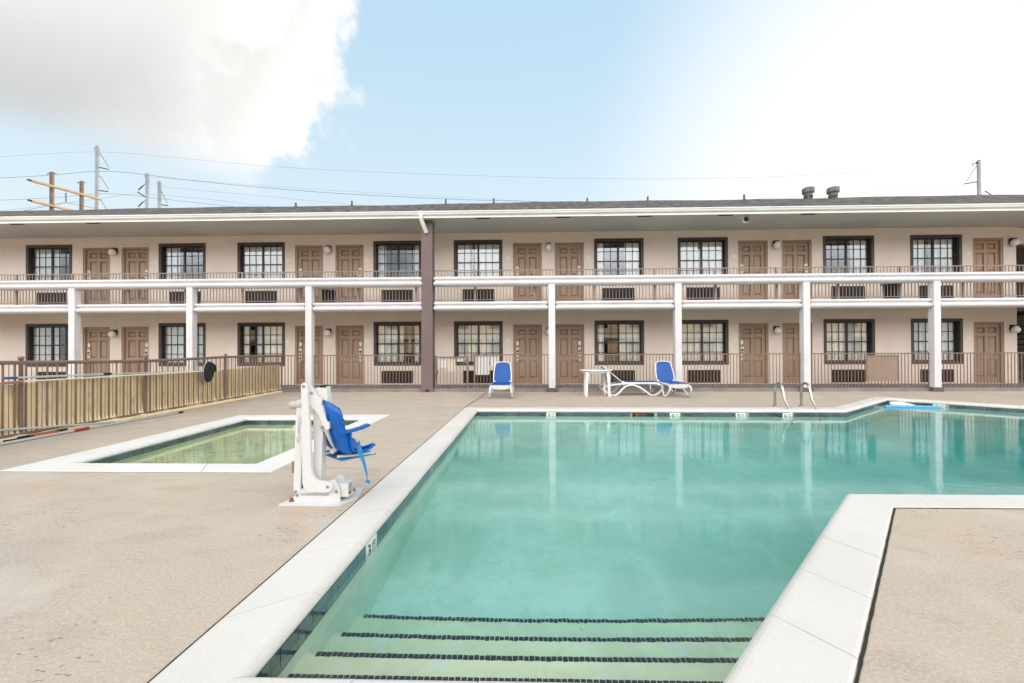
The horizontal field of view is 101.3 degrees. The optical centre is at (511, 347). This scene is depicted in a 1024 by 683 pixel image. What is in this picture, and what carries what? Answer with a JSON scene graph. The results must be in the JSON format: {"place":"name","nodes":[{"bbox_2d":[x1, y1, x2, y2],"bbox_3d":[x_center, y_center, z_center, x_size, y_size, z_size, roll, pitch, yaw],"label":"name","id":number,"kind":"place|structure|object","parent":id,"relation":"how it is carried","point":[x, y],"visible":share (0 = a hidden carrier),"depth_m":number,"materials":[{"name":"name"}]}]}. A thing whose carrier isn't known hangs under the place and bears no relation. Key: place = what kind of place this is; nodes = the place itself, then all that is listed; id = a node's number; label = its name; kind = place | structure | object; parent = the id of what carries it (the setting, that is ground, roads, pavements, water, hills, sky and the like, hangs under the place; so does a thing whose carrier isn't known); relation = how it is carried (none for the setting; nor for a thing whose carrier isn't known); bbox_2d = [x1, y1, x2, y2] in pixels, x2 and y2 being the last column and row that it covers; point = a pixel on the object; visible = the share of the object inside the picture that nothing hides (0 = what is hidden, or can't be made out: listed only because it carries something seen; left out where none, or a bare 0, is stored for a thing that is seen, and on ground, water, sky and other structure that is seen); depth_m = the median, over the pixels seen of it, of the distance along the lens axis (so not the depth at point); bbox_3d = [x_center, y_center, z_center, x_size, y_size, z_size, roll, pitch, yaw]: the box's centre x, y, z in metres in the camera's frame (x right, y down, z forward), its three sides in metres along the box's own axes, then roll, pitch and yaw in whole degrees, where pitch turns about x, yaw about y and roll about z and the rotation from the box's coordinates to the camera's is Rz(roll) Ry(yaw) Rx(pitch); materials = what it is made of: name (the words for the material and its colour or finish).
{"place":"outdoors","nodes":[
{"label":"outdoors","id":0,"kind":"place"},
{"bbox_2d":[26,172,100,209],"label":"wooden pole frame","id":1,"kind":"object","parent":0,"point":[51,186],"visible":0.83,"depth_m":46.52,"materials":[{"name":"brown wood"}]},
{"bbox_2d":[94,145,108,208],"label":"power pole","id":2,"kind":"object","parent":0,"point":[97,172],"visible":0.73,"depth_m":67.86,"materials":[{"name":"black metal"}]},
{"bbox_2d":[14,194,232,206],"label":"power line","id":3,"kind":"object","parent":2,"relation":"attached to","point":[122,194],"visible":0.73,"depth_m":67.85,"materials":[{"name":"metal"}]},
{"bbox_2d":[6,171,536,201],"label":"power line","id":4,"kind":"object","parent":2,"relation":"attached to","point":[271,188],"visible":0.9,"depth_m":67.24,"materials":[{"name":"metal"}]},
{"bbox_2d":[3,152,863,178],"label":"power line","id":5,"kind":"object","parent":2,"relation":"attached to","point":[444,174],"visible":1,"depth_m":66.47,"materials":[{"name":"metal"}]},
{"bbox_2d":[137,173,149,207],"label":"power pole","id":6,"kind":"object","parent":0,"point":[147,190],"visible":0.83,"depth_m":73.75,"materials":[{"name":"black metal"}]},
{"bbox_2d":[158,177,515,200],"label":"power line","id":7,"kind":"object","parent":6,"relation":"attached to","point":[351,191],"visible":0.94,"depth_m":72.95,"materials":[{"name":"metal"}]},
{"bbox_2d":[157,181,168,207],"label":"power pole","id":8,"kind":"object","parent":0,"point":[159,193],"visible":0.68,"depth_m":81.83,"materials":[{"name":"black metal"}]},
{"bbox_2d":[169,187,353,204],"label":"power line","id":9,"kind":"object","parent":8,"relation":"attached to","point":[257,195],"visible":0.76,"depth_m":81.56,"materials":[{"name":"metal"}]},
{"bbox_2d":[0,391,1023,682],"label":"pool deck","id":10,"kind":"structure","parent":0,"point":[124,577],"depth_m":2.78,"materials":[{"name":"concrete"}]},
{"bbox_2d":[3,428,67,441],"bbox_3d":[-7.369,1.352,6.512,0.080,0.065,0.830,0,0,2],"label":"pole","id":11,"kind":"object","parent":10,"relation":"on","point":[39,434],"visible":0.83,"depth_m":6.49,"materials":[{"name":"black metal"}]},
{"bbox_2d":[0,421,115,430],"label":"telescopic pole","id":12,"kind":"object","parent":10,"relation":"on","point":[27,428],"visible":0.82,"depth_m":6.76,"materials":[{"name":"metal"}]},
{"bbox_2d":[0,411,183,445],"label":"telescopic pole","id":13,"kind":"object","parent":10,"relation":"on","point":[43,436],"visible":1,"depth_m":6.91,"materials":[{"name":"metal"}]},
{"bbox_2d":[0,471,243,472],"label":"deck crack","id":14,"kind":"object","parent":10,"relation":"on","point":[204,472],"visible":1,"depth_m":4.57,"materials":[{"name":"grey concrete"}]},
{"bbox_2d":[0,353,282,438],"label":"side fence","id":15,"kind":"object","parent":10,"relation":"on","point":[20,362],"visible":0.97,"depth_m":8.21,"materials":[{"name":"brown metal"}]},
{"bbox_2d":[3,361,216,381],"bbox_3d":[-7.331,0.564,8.214,0.149,0.520,4.167,0,0,2],"label":"skimmer net","id":16,"kind":"object","parent":15,"relation":"hanging from","point":[209,369],"visible":1,"depth_m":8.27,"materials":[{"name":"metal"}]},
{"bbox_2d":[0,370,220,384],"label":"telescopic pole","id":17,"kind":"object","parent":15,"relation":"hanging from","point":[13,382],"visible":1,"depth_m":7.24,"materials":[{"name":"metal"}]},
{"bbox_2d":[0,365,281,442],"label":"canvas screen","id":18,"kind":"object","parent":15,"relation":"attached to","point":[61,403],"visible":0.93,"depth_m":7.88,"materials":[{"name":"beige fabric"}]},
{"bbox_2d":[1,415,388,472],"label":"wading pool","id":19,"kind":"structure","parent":10,"relation":"in","point":[96,460],"depth_m":5.38,"materials":[{"name":"concrete"}]},
{"bbox_2d":[108,424,349,463],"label":"wading pool water","id":20,"kind":"structure","parent":19,"relation":"in","point":[250,444],"depth_m":6.32,"materials":[{"name":"green liquid"}]},
{"bbox_2d":[147,408,463,682],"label":"deck joint","id":21,"kind":"object","parent":10,"relation":"on","point":[269,576],"visible":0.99,"depth_m":2.33,"materials":[{"name":"grey concrete"}]},
{"bbox_2d":[279,382,375,505],"bbox_3d":[-1.620,0.825,3.879,0.732,1.048,0.616,0,0,2],"label":"pool lift","id":22,"kind":"object","parent":10,"relation":"on","point":[332,433],"visible":1,"depth_m":3.65,"materials":[{"name":"metal"}]},
{"bbox_2d":[435,356,468,387],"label":"pool gate","id":23,"kind":"structure","parent":10,"relation":"on","point":[466,360],"depth_m":13.44,"materials":[{"name":"black metal"}]},
{"bbox_2d":[439,358,446,367],"bbox_3d":[-2.229,0.480,13.506,0.250,0.340,0.008,0,0,2],"label":"sign","id":24,"kind":"object","parent":23,"relation":"attached to","point":[445,362],"visible":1,"depth_m":13.50,"materials":[{"name":"white plastic"}]},
{"bbox_2d":[448,358,454,370],"bbox_3d":[-1.939,0.529,13.497,0.240,0.440,0.008,0,0,2],"label":"sign","id":25,"kind":"object","parent":23,"relation":"attached to","point":[450,362],"visible":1,"depth_m":13.49,"materials":[{"name":"white plastic"}]},
{"bbox_2d":[488,361,514,397],"bbox_3d":[-0.292,0.900,12.113,0.700,0.988,1.731,0,0,2],"label":"sun lounger","id":26,"kind":"object","parent":10,"relation":"on","point":[502,376],"visible":1,"depth_m":12.48,"materials":[{"name":"blue plastic"}]},
{"bbox_2d":[474,354,547,387],"bbox_3d":[-0.034,0.803,13.412,2.390,1.195,0.052,0,0,2],"label":"pool fence","id":27,"kind":"object","parent":10,"relation":"on","point":[512,368],"visible":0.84,"depth_m":13.40,"materials":[{"name":"brown metal"}]},
{"bbox_2d":[475,356,488,374],"bbox_3d":[-0.962,0.557,13.470,0.465,0.615,0.008,0,0,2],"label":"sign","id":28,"kind":"object","parent":27,"relation":"attached to","point":[484,365],"visible":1,"depth_m":13.46,"materials":[{"name":"white plastic"}]},
{"bbox_2d":[490,355,498,365],"bbox_3d":[-0.565,0.418,13.460,0.270,0.350,0.008,0,0,2],"label":"sign","id":29,"kind":"object","parent":27,"relation":"attached to","point":[491,360],"visible":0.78,"depth_m":13.46,"materials":[{"name":"white plastic"}]},
{"bbox_2d":[0,186,1023,391],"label":"motel building","id":30,"kind":"structure","parent":10,"relation":"on","point":[807,275],"depth_m":14.78,"materials":[{"name":"paint"}]},
{"bbox_2d":[25,324,67,366],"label":"window","id":31,"kind":"structure","parent":30,"relation":"in","point":[39,338],"depth_m":15.54,"materials":[{"name":"glass"}]},
{"bbox_2d":[26,244,71,279],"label":"window","id":32,"kind":"structure","parent":30,"relation":"in","point":[47,257],"depth_m":15.56,"materials":[{"name":"white glass"}]},
{"bbox_2d":[83,327,109,378],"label":"door","id":33,"kind":"structure","parent":30,"relation":"in","point":[96,339],"depth_m":15.46,"materials":[{"name":"paint"}]},
{"bbox_2d":[84,248,109,303],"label":"door","id":34,"kind":"structure","parent":30,"relation":"in","point":[96,260],"depth_m":15.48,"materials":[{"name":"paint"}]},
{"bbox_2d":[122,327,148,376],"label":"door","id":35,"kind":"structure","parent":30,"relation":"in","point":[135,340],"depth_m":15.42,"materials":[{"name":"paint"}]},
{"bbox_2d":[122,247,148,303],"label":"door","id":36,"kind":"structure","parent":30,"relation":"in","point":[134,259],"depth_m":15.44,"materials":[{"name":"paint"}]},
{"bbox_2d":[158,323,205,365],"bbox_3d":[-12.013,-0.116,15.399,1.746,1.575,0.254,0,0,2],"label":"window","id":37,"kind":"structure","parent":30,"relation":"in","point":[171,336],"depth_m":15.41,"materials":[{"name":"glass"}]},
{"bbox_2d":[159,243,205,278],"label":"window","id":38,"kind":"structure","parent":30,"relation":"in","point":[168,252],"depth_m":15.41,"materials":[{"name":"glass"}]},
{"bbox_2d":[237,322,284,365],"bbox_3d":[-9.084,-0.128,15.320,1.746,1.575,0.256,0,0,2],"label":"window","id":39,"kind":"structure","parent":30,"relation":"in","point":[270,337],"depth_m":15.35,"materials":[{"name":"glass"}]},
{"bbox_2d":[237,242,284,278],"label":"window","id":40,"kind":"structure","parent":30,"relation":"in","point":[251,256],"depth_m":15.39,"materials":[{"name":"white glass"}]},
{"bbox_2d":[296,326,322,383],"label":"door","id":41,"kind":"structure","parent":30,"relation":"in","point":[300,330],"depth_m":15.24,"materials":[{"name":"paint"}]},
{"bbox_2d":[296,245,322,302],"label":"door","id":42,"kind":"structure","parent":30,"relation":"in","point":[308,258],"depth_m":15.26,"materials":[{"name":"paint"}]},
{"bbox_2d":[322,288,336,302],"bbox_3d":[-6.238,-1.765,14.289,0.501,0.600,0.508,0,0,2],"label":"rubbish bin","id":43,"kind":"object","parent":30,"relation":"in","point":[324,295],"visible":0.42,"depth_m":14.10,"materials":[{"name":"black metal"}]},
{"bbox_2d":[336,325,363,383],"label":"door","id":44,"kind":"structure","parent":30,"relation":"in","point":[349,339],"depth_m":15.20,"materials":[{"name":"paint"}]},
{"bbox_2d":[336,245,363,302],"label":"door","id":45,"kind":"structure","parent":30,"relation":"in","point":[348,257],"depth_m":15.22,"materials":[{"name":"paint"}]},
{"bbox_2d":[373,322,420,365],"bbox_3d":[-4.101,-0.150,15.184,1.746,1.575,0.258,0,0,2],"label":"window","id":46,"kind":"structure","parent":30,"relation":"in","point":[388,337],"depth_m":15.21,"materials":[{"name":"clear glass"}]},
{"bbox_2d":[373,241,420,276],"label":"window","id":47,"kind":"structure","parent":30,"relation":"in","point":[379,247],"depth_m":15.19,"materials":[{"name":"glass"}]},
{"bbox_2d":[454,321,502,364],"bbox_3d":[-1.197,-0.162,15.104,1.746,1.575,0.257,0,0,2],"label":"window","id":48,"kind":"structure","parent":30,"relation":"in","point":[471,338],"depth_m":15.17,"materials":[{"name":"glass"}]},
{"bbox_2d":[454,240,502,276],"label":"window","id":49,"kind":"structure","parent":30,"relation":"in","point":[488,253],"depth_m":15.18,"materials":[{"name":"white glass"}]},
{"bbox_2d":[513,324,541,383],"bbox_3d":[0.563,0.232,15.036,1.024,2.132,0.207,0,0,2],"label":"door","id":50,"kind":"structure","parent":30,"relation":"in","point":[527,339],"depth_m":15.02,"materials":[{"name":"paint"}]},
{"bbox_2d":[513,243,541,300],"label":"door","id":51,"kind":"structure","parent":30,"relation":"in","point":[525,255],"depth_m":15.04,"materials":[{"name":"paint"}]},
{"bbox_2d":[555,324,583,383],"bbox_3d":[2.053,0.226,14.995,1.024,2.132,0.207,0,0,2],"label":"door","id":52,"kind":"structure","parent":30,"relation":"in","point":[569,338],"depth_m":14.98,"materials":[{"name":"paint"}]},
{"bbox_2d":[555,242,583,300],"bbox_3d":[2.041,-2.684,15.012,1.024,2.132,0.207,0,0,2],"label":"door","id":53,"kind":"structure","parent":30,"relation":"in","point":[567,255],"depth_m":15.00,"materials":[{"name":"paint"}]},
{"bbox_2d":[594,320,643,364],"bbox_3d":[3.801,-0.183,14.964,1.746,1.575,0.250,0,0,2],"label":"window","id":54,"kind":"structure","parent":30,"relation":"in","point":[630,333],"depth_m":14.98,"materials":[{"name":"glass"}]},
{"bbox_2d":[594,238,643,274],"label":"window","id":55,"kind":"structure","parent":30,"relation":"in","point":[633,251],"depth_m":14.98,"materials":[{"name":"white glass"}]},
{"bbox_2d":[678,237,727,274],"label":"window","id":56,"kind":"structure","parent":30,"relation":"in","point":[713,250],"depth_m":14.96,"materials":[{"name":"white glass"}]},
{"bbox_2d":[682,320,728,364],"bbox_3d":[6.740,-0.196,14.887,1.746,1.575,0.257,0,0,2],"label":"window","id":57,"kind":"structure","parent":30,"relation":"in","point":[698,336],"depth_m":14.94,"materials":[{"name":"glass"}]},
{"bbox_2d":[738,240,767,299],"bbox_3d":[8.473,-2.712,14.836,1.024,2.132,0.207,0,0,2],"label":"door","id":58,"kind":"structure","parent":30,"relation":"in","point":[750,253],"depth_m":14.82,"materials":[{"name":"paint"}]},
{"bbox_2d":[739,323,767,383],"bbox_3d":[8.485,0.198,14.819,1.024,2.132,0.207,0,0,2],"label":"door","id":59,"kind":"structure","parent":30,"relation":"in","point":[753,337],"depth_m":14.81,"materials":[{"name":"paint"}]},
{"bbox_2d":[782,240,810,298],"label":"door","id":60,"kind":"structure","parent":30,"relation":"in","point":[795,253],"depth_m":14.79,"materials":[{"name":"paint"}]},
{"bbox_2d":[782,323,811,382],"bbox_3d":[9.994,0.192,14.777,1.024,2.132,0.207,0,0,2],"label":"door","id":61,"kind":"structure","parent":30,"relation":"in","point":[790,331],"depth_m":14.77,"materials":[{"name":"paint"}]},
{"bbox_2d":[823,235,874,272],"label":"window","id":62,"kind":"structure","parent":30,"relation":"in","point":[857,249],"depth_m":14.75,"materials":[{"name":"glass"}]},
{"bbox_2d":[824,319,874,363],"bbox_3d":[11.768,-0.217,14.749,1.746,1.575,0.258,0,0,2],"label":"window","id":63,"kind":"structure","parent":30,"relation":"in","point":[840,335],"depth_m":14.80,"materials":[{"name":"glass"}]},
{"bbox_2d":[881,283,902,298],"bbox_3d":[12.424,-1.870,13.727,0.523,0.650,0.530,0,0,2],"label":"rubbish bin","id":64,"kind":"object","parent":30,"relation":"on","point":[885,289],"visible":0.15,"depth_m":13.59,"materials":[{"name":"black metal"}]},
{"bbox_2d":[910,234,961,271],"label":"window","id":65,"kind":"structure","parent":30,"relation":"in","point":[940,249],"depth_m":14.70,"materials":[{"name":"white glass"}]},
{"bbox_2d":[911,318,962,363],"bbox_3d":[14.742,-0.230,14.667,1.746,1.575,0.257,0,0,2],"label":"window","id":66,"kind":"structure","parent":30,"relation":"in","point":[919,327],"depth_m":14.68,"materials":[{"name":"white glass"}]},
{"bbox_2d":[973,238,1002,297],"bbox_3d":[16.486,-2.746,14.635,1.024,2.132,0.170,0,0,2],"label":"door","id":67,"kind":"structure","parent":30,"relation":"in","point":[986,251],"depth_m":14.60,"materials":[{"name":"paint"}]},
{"bbox_2d":[974,322,1003,382],"bbox_3d":[16.497,0.164,14.617,1.024,2.132,0.170,0,0,2],"label":"door","id":68,"kind":"structure","parent":30,"relation":"in","point":[988,336],"depth_m":14.59,"materials":[{"name":"paint"}]},
{"bbox_2d":[149,397,1023,682],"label":"swimming pool","id":69,"kind":"structure","parent":10,"relation":"in","point":[811,627],"depth_m":2.37,"materials":[{"name":"white concrete"}]},
{"bbox_2d":[270,404,1023,682],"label":"pool water","id":70,"kind":"structure","parent":69,"relation":"in","point":[622,549],"depth_m":3.28,"materials":[{"name":"teal liquid"}]},
{"bbox_2d":[889,402,913,404],"bbox_3d":[10.025,1.455,10.781,0.660,0.060,0.260,2,13,-16],"label":"float board","id":71,"kind":"object","parent":70,"relation":"on","point":[897,403],"visible":0.57,"depth_m":10.74,"materials":[{"name":"white plastic"}]},
{"bbox_2d":[884,405,939,407],"bbox_3d":[9.904,1.462,10.386,1.192,0.080,0.089,0,0,8],"label":"pool noodle","id":72,"kind":"object","parent":70,"relation":"on","point":[910,406],"visible":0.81,"depth_m":10.36,"materials":[{"name":"blue plastic"}]},
{"bbox_2d":[772,382,792,415],"bbox_3d":[6.067,1.665,9.405,0.128,1.774,0.692,0,0,2],"label":"pool handrail","id":73,"kind":"object","parent":69,"relation":"attached to","point":[783,394],"visible":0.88,"depth_m":9.42,"materials":[{"name":"metal"}]},
{"bbox_2d":[799,382,818,408],"bbox_3d":[6.677,1.663,9.409,0.128,1.774,0.692,0,0,2],"label":"pool handrail","id":74,"kind":"object","parent":69,"relation":"attached to","point":[810,394],"visible":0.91,"depth_m":9.49,"materials":[{"name":"metal"}]},
{"bbox_2d":[580,369,611,396],"bbox_3d":[2.428,1.004,12.152,0.924,0.758,0.924,0,0,2],"label":"round table","id":75,"kind":"object","parent":10,"relation":"on","point":[605,373],"visible":1,"depth_m":11.82,"materials":[{"name":"white plastic"}]},
{"bbox_2d":[599,365,662,395],"bbox_3d":[3.478,0.942,12.324,1.731,0.876,0.700,0,0,2],"label":"sun lounger","id":76,"kind":"object","parent":10,"relation":"on","point":[619,382],"visible":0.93,"depth_m":12.05,"materials":[{"name":"white plastic"}]},
{"bbox_2d":[650,361,691,396],"bbox_3d":[4.595,0.881,12.249,0.700,0.988,1.731,0,0,1],"label":"sun lounger","id":77,"kind":"object","parent":10,"relation":"on","point":[664,372],"visible":0.94,"depth_m":12.60,"materials":[{"name":"blue plastic"}]},
{"bbox_2d":[854,508,1023,682],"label":"deck joint","id":78,"kind":"object","parent":10,"relation":"on","point":[864,646],"visible":1,"depth_m":2.19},
{"bbox_2d":[941,352,1023,387],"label":"pool fence","id":79,"kind":"object","parent":10,"relation":"on","point":[984,353],"visible":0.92,"depth_m":13.00,"materials":[{"name":"brown metal"}]},
{"bbox_2d":[0,377,1023,391],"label":"walkway","id":80,"kind":"structure","parent":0,"point":[485,388],"depth_m":13.41,"materials":[{"name":"beige concrete"}]},
{"bbox_2d":[283,355,304,388],"bbox_3d":[-7.059,0.795,13.604,0.875,1.119,0.044,0,0,2],"label":"pool fence","id":81,"kind":"object","parent":80,"relation":"on","point":[297,370],"visible":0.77,"depth_m":13.59,"materials":[{"name":"metal"}]},
{"bbox_2d":[314,355,421,388],"bbox_3d":[-4.647,0.785,13.538,3.500,1.119,0.044,0,0,2],"label":"pool fence","id":82,"kind":"object","parent":80,"relation":"on","point":[364,369],"visible":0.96,"depth_m":13.53,"materials":[{"name":"brown metal"}]},
{"bbox_2d":[555,354,673,387],"bbox_3d":[3.244,0.751,13.322,3.730,1.119,0.044,0,0,2],"label":"pool fence","id":83,"kind":"object","parent":80,"relation":"on","point":[607,366],"visible":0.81,"depth_m":13.32,"materials":[{"name":"brown metal"}]},
{"bbox_2d":[682,353,800,387],"bbox_3d":[7.188,0.734,13.214,3.720,1.119,0.044,0,0,2],"label":"pool fence","id":84,"kind":"object","parent":80,"relation":"on","point":[720,354],"visible":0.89,"depth_m":13.20,"materials":[{"name":"metal"}]},
{"bbox_2d":[811,353,929,387],"bbox_3d":[11.126,0.718,13.106,3.720,1.119,0.044,0,0,2],"label":"pool fence","id":85,"kind":"object","parent":80,"relation":"on","point":[864,369],"visible":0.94,"depth_m":13.11,"materials":[{"name":"brown metal"}]},
{"bbox_2d":[866,355,898,380],"bbox_3d":[11.525,0.629,13.057,1.000,0.805,0.032,0,0,2],"label":"notice board","id":86,"kind":"object","parent":85,"relation":"attached to","point":[882,367],"visible":1,"depth_m":13.05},
{"bbox_2d":[964,160,991,194],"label":"power pole","id":87,"kind":"object","parent":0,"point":[978,166],"visible":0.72,"depth_m":77.71,"materials":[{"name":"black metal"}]},
{"bbox_2d":[761,185,954,198],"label":"power line","id":88,"kind":"object","parent":87,"relation":"attached to","point":[862,192],"visible":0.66,"depth_m":78.39,"materials":[{"name":"metal"}]}
]}

